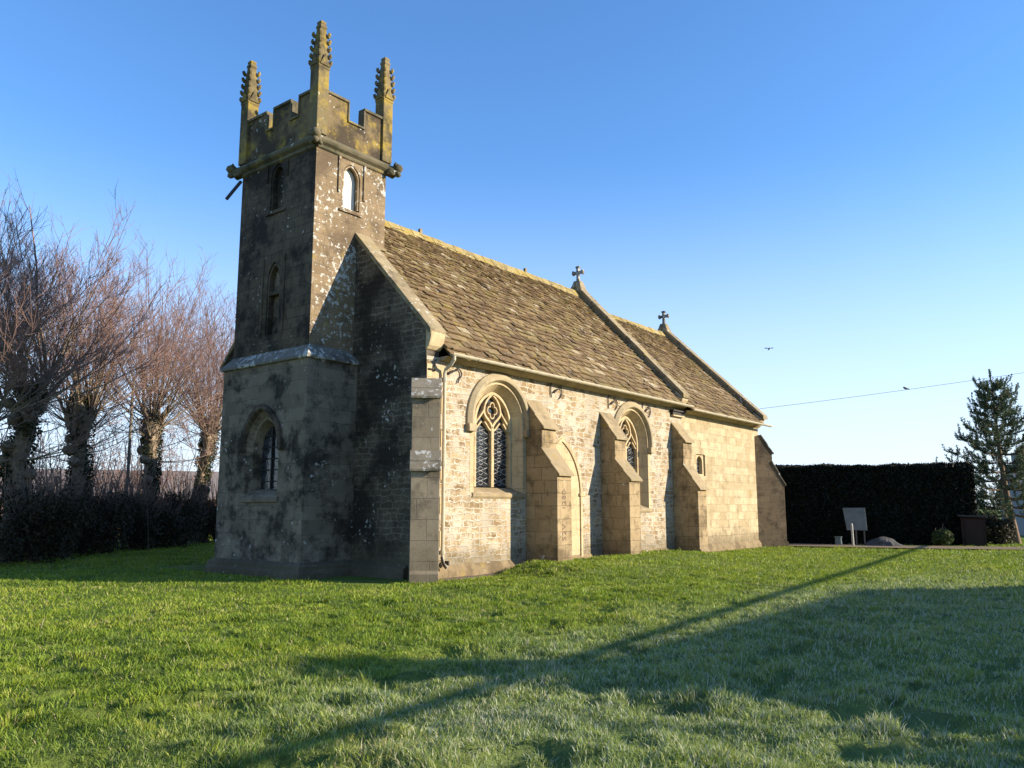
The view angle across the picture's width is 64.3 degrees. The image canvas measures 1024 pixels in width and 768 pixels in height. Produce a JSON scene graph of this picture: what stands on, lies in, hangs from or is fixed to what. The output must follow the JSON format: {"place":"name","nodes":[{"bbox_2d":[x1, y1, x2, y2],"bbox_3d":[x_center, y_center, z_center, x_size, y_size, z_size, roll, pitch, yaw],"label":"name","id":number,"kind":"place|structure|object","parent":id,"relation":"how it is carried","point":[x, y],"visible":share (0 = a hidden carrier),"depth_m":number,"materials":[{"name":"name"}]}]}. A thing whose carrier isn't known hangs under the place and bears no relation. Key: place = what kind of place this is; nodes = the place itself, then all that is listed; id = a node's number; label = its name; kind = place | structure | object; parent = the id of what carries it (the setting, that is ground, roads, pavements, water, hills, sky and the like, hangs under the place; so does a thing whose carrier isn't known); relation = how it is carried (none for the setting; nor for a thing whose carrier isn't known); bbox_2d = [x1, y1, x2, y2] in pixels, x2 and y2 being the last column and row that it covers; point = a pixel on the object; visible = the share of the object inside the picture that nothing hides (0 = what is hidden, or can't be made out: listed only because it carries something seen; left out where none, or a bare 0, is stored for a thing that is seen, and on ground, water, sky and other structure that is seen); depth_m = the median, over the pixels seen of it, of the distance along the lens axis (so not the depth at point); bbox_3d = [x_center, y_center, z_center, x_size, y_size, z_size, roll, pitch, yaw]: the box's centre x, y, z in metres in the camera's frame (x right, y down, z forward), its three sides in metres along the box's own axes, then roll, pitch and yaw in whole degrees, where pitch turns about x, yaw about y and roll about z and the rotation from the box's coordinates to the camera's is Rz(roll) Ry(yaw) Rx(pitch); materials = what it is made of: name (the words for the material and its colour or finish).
{"place":"outdoors","nodes":[
{"label":"outdoors","id":0,"kind":"place"},
{"bbox_2d":[0,467,218,528],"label":"fence","id":1,"kind":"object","parent":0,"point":[214,477],"visible":0.01,"depth_m":54.26,"materials":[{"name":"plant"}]},
{"bbox_2d":[0,509,1023,767],"bbox_3d":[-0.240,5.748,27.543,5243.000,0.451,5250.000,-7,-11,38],"label":"lawn","id":2,"kind":"structure","parent":0,"point":[550,749],"depth_m":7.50,"materials":[{"name":"green plant"}]},
{"bbox_2d":[0,485,24,563],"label":"overgrown shrub","id":3,"kind":"object","parent":2,"relation":"on","point":[4,555],"visible":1,"depth_m":22.45,"materials":[{"name":"green plant"}]},
{"bbox_2d":[0,408,73,538],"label":"bare scrub bush","id":4,"kind":"object","parent":2,"relation":"on","point":[21,477],"visible":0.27,"depth_m":25.38,"materials":[{"name":"brown plant"}]},
{"bbox_2d":[0,462,98,564],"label":"overgrown shrub","id":5,"kind":"object","parent":2,"relation":"on","point":[42,526],"visible":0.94,"depth_m":24.00,"materials":[{"name":"green plant"}]},
{"bbox_2d":[0,416,112,551],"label":"bare scrub bush","id":6,"kind":"object","parent":2,"relation":"on","point":[40,466],"visible":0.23,"depth_m":28.89,"materials":[{"name":"brown plant"}]},
{"bbox_2d":[28,465,108,558],"bbox_3d":[-14.785,4.187,26.615,2.038,3.155,3.118,-7,-11,38],"label":"overgrown shrub","id":7,"kind":"object","parent":2,"relation":"on","point":[88,530],"visible":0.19,"depth_m":26.79,"materials":[{"name":"green plant"}]},
{"bbox_2d":[0,168,142,475],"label":"pollarded lime tree","id":8,"kind":"object","parent":2,"relation":"on","point":[28,327],"visible":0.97,"depth_m":22.03,"materials":[{"name":"brown plant"}]},
{"bbox_2d":[0,175,205,563],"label":"pollarded lime tree","id":9,"kind":"object","parent":2,"relation":"on","point":[9,448],"visible":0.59,"depth_m":24.98,"materials":[{"name":"brown plant"}]},
{"bbox_2d":[1,229,205,553],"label":"pollarded lime tree","id":10,"kind":"object","parent":2,"relation":"on","point":[79,407],"visible":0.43,"depth_m":29.17,"materials":[{"name":"brown plant"}]},
{"bbox_2d":[71,471,139,553],"bbox_3d":[-14.197,4.482,28.597,2.334,3.168,2.863,-7,-11,38],"label":"overgrown shrub","id":11,"kind":"object","parent":2,"relation":"on","point":[113,513],"visible":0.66,"depth_m":28.34,"materials":[{"name":"green plant"}]},
{"bbox_2d":[31,415,184,549],"bbox_3d":[-17.516,3.761,32.659,8.285,5.806,6.670,0,-9,3],"label":"bare scrub bush","id":12,"kind":"object","parent":2,"relation":"on","point":[97,468],"visible":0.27,"depth_m":32.10,"materials":[{"name":"brown plant"}]},
{"bbox_2d":[47,425,182,542],"bbox_3d":[-17.725,4.540,36.559,6.778,5.438,7.411,1,-9,-9],"label":"bare scrub bush","id":13,"kind":"object","parent":2,"relation":"on","point":[135,472],"visible":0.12,"depth_m":35.63,"materials":[{"name":"brown plant"}]},
{"bbox_2d":[120,382,134,548],"bbox_3d":[-15.212,3.339,32.251,0.157,6.901,0.141,5,-10,-29],"label":"wooden pole","id":14,"kind":"object","parent":2,"relation":"on","point":[128,459],"visible":0.26,"depth_m":32.34,"materials":[{"name":"brown wood"}]},
{"bbox_2d":[107,465,164,550],"bbox_3d":[-14.495,4.734,31.016,1.964,3.396,2.612,-30,-31,73],"label":"overgrown shrub","id":15,"kind":"object","parent":2,"relation":"on","point":[140,534],"visible":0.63,"depth_m":30.74,"materials":[{"name":"green plant"}]},
{"bbox_2d":[49,221,235,547],"bbox_3d":[-14.722,0.168,34.968,9.154,13.872,8.597,-2,-9,15],"label":"pollarded lime tree","id":16,"kind":"object","parent":2,"relation":"on","point":[150,441],"visible":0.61,"depth_m":33.84,"materials":[{"name":"brown plant"}]},
{"bbox_2d":[91,433,218,540],"bbox_3d":[-17.198,4.655,38.581,6.925,5.816,7.753,2,-9,-12],"label":"bare scrub bush","id":17,"kind":"object","parent":2,"relation":"on","point":[175,471],"visible":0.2,"depth_m":38.90,"materials":[{"name":"brown plant"}]},
{"bbox_2d":[137,486,193,548],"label":"overgrown shrub","id":18,"kind":"object","parent":2,"relation":"on","point":[175,527],"visible":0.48,"depth_m":32.51,"materials":[{"name":"green plant"}]},
{"bbox_2d":[127,281,236,542],"bbox_3d":[-14.307,1.166,38.776,9.631,13.040,9.847,-7,-11,38],"label":"pollarded lime tree","id":19,"kind":"object","parent":2,"relation":"on","point":[204,467],"visible":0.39,"depth_m":38.12,"materials":[{"name":"brown plant"}]},
{"bbox_2d":[155,469,211,545],"bbox_3d":[-14.009,5.289,34.714,2.082,3.414,2.771,0,-9,1],"label":"overgrown shrub","id":20,"kind":"object","parent":2,"relation":"on","point":[191,511],"visible":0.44,"depth_m":34.66,"materials":[{"name":"green plant"}]},
{"bbox_2d":[171,311,232,448],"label":"pollarded lime tree","id":21,"kind":"object","parent":2,"relation":"on","point":[210,376],"visible":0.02,"depth_m":42.73,"materials":[{"name":"brown plant"}]},
{"bbox_2d":[190,478,217,543],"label":"overgrown shrub","id":22,"kind":"object","parent":2,"relation":"on","point":[211,508],"visible":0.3,"depth_m":37.00,"materials":[{"name":"green plant"}]},
{"bbox_2d":[441,573,495,580],"bbox_3d":[-1.125,4.452,18.768,0.736,0.023,2.800,-7,-11,38],"label":"soil strip","id":23,"kind":"object","parent":2,"relation":"on","point":[491,574],"visible":0.37,"depth_m":19.08,"materials":[{"name":"brown soil"}]},
{"bbox_2d":[204,20,788,583],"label":"stone church","id":24,"kind":"structure","parent":2,"relation":"on","point":[400,402],"depth_m":20.92,"materials":[{"name":"beige stone"}]},
{"bbox_2d":[466,373,529,498],"bbox_3d":[-0.433,1.325,20.864,0.530,3.206,2.570,-7,-11,38],"label":"window","id":25,"kind":"structure","parent":24,"relation":"in","point":[498,435],"depth_m":21.17,"materials":[{"name":"stone"}]},
{"bbox_2d":[556,436,584,555],"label":"blocked doorway","id":26,"kind":"structure","parent":24,"relation":"in","point":[563,447],"depth_m":23.15,"materials":[{"name":"stone"}]},
{"bbox_2d":[614,401,654,512],"bbox_3d":[3.730,2.322,26.022,0.530,3.546,2.570,-7,-11,38],"label":"window","id":27,"kind":"structure","parent":24,"relation":"in","point":[629,421],"depth_m":26.62,"materials":[{"name":"stone"}]},
{"bbox_2d":[696,454,703,475],"bbox_3d":[6.788,2.978,29.879,0.180,0.780,0.740,-7,-11,38],"label":"window","id":28,"kind":"structure","parent":24,"relation":"in","point":[699,458],"depth_m":30.04,"materials":[{"name":"stone"}]},
{"bbox_2d":[834,536,841,544],"bbox_3d":[13.965,6.723,34.848,0.260,0.390,0.280,-7,-11,38],"label":"bin","id":29,"kind":"object","parent":2,"relation":"on","point":[838,540],"visible":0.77,"depth_m":34.77,"materials":[{"name":"plastic"}]},
{"bbox_2d":[851,523,853,545],"bbox_3d":[14.146,6.376,33.830,0.100,1.170,0.100,-7,-8,38],"label":"white post","id":30,"kind":"object","parent":2,"relation":"on","point":[852,535],"visible":0.83,"depth_m":33.81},
{"bbox_2d":[843,508,866,544],"bbox_3d":[14.574,6.169,34.567,0.918,1.800,0.189,-4,-9,22],"label":"notice board","id":31,"kind":"object","parent":2,"relation":"on","point":[856,517],"visible":0.94,"depth_m":34.56,"materials":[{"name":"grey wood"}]},
{"bbox_2d":[775,460,977,545],"bbox_3d":[13.104,5.468,36.776,14.024,3.850,2.114,-2,-9,12],"label":"clipped hedge","id":32,"kind":"object","parent":2,"relation":"on","point":[911,504],"visible":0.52,"depth_m":35.47,"materials":[{"name":"green plant"}]},
{"bbox_2d":[865,536,903,545],"bbox_3d":[15.505,6.610,34.105,1.633,0.450,1.740,3,-9,-22],"label":"gravel heap","id":33,"kind":"object","parent":2,"relation":"on","point":[882,541],"visible":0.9,"depth_m":33.73,"materials":[{"name":"grey gravel"}]},
{"bbox_2d":[930,527,954,545],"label":"round bush","id":34,"kind":"object","parent":2,"relation":"on","point":[941,536],"visible":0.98,"depth_m":34.03,"materials":[{"name":"green plant"}]},
{"bbox_2d":[957,515,987,545],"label":"board shed","id":35,"kind":"structure","parent":2,"relation":"on","point":[973,529],"depth_m":34.17,"materials":[{"name":"black wood"}]},
{"bbox_2d":[965,519,984,545],"bbox_3d":[19.389,6.235,34.136,0.650,1.100,0.044,-4,-9,24],"label":"door","id":36,"kind":"structure","parent":35,"relation":"in","point":[974,527],"depth_m":34.13,"materials":[{"name":"metal"}]},
{"bbox_2d":[936,369,1023,543],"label":"young pine tree","id":37,"kind":"object","parent":2,"relation":"on","point":[997,406],"visible":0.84,"depth_m":37.35,"materials":[{"name":"green plant"}]},
{"bbox_2d":[979,514,1016,544],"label":"round bush","id":38,"kind":"object","parent":2,"relation":"on","point":[999,531],"visible":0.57,"depth_m":36.14,"materials":[{"name":"green plant"}]},
{"bbox_2d":[994,455,1023,535],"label":"bungalow","id":39,"kind":"object","parent":2,"relation":"on","point":[1020,522],"visible":0.07,"depth_m":48.54,"materials":[{"name":"grey stone"}]},
{"bbox_3d":[37.549,1.814,33.198,0.247,10.600,1.000,-7,-11,38],"label":"telegraph pole","id":40,"kind":"object","parent":2,"relation":"on","visible":0},
{"bbox_2d":[761,373,1019,408],"bbox_3d":[22.791,-0.911,35.138,29.673,4.344,0.015,-1,-9,6],"label":"overhead wire","id":41,"kind":"object","parent":40,"relation":"attached to","point":[893,391],"visible":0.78,"depth_m":35.58,"materials":[{"name":"black metal"}]},
{"bbox_2d":[0,0,1023,505],"label":"sky","id":42,"kind":"structure","parent":0,"point":[835,188],"materials":[{"name":"blue"}]},
{"bbox_2d":[789,543,1023,549],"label":"path","id":43,"kind":"structure","parent":0,"point":[913,546],"depth_m":33.00,"materials":[{"name":"grey concrete"}]}
]}

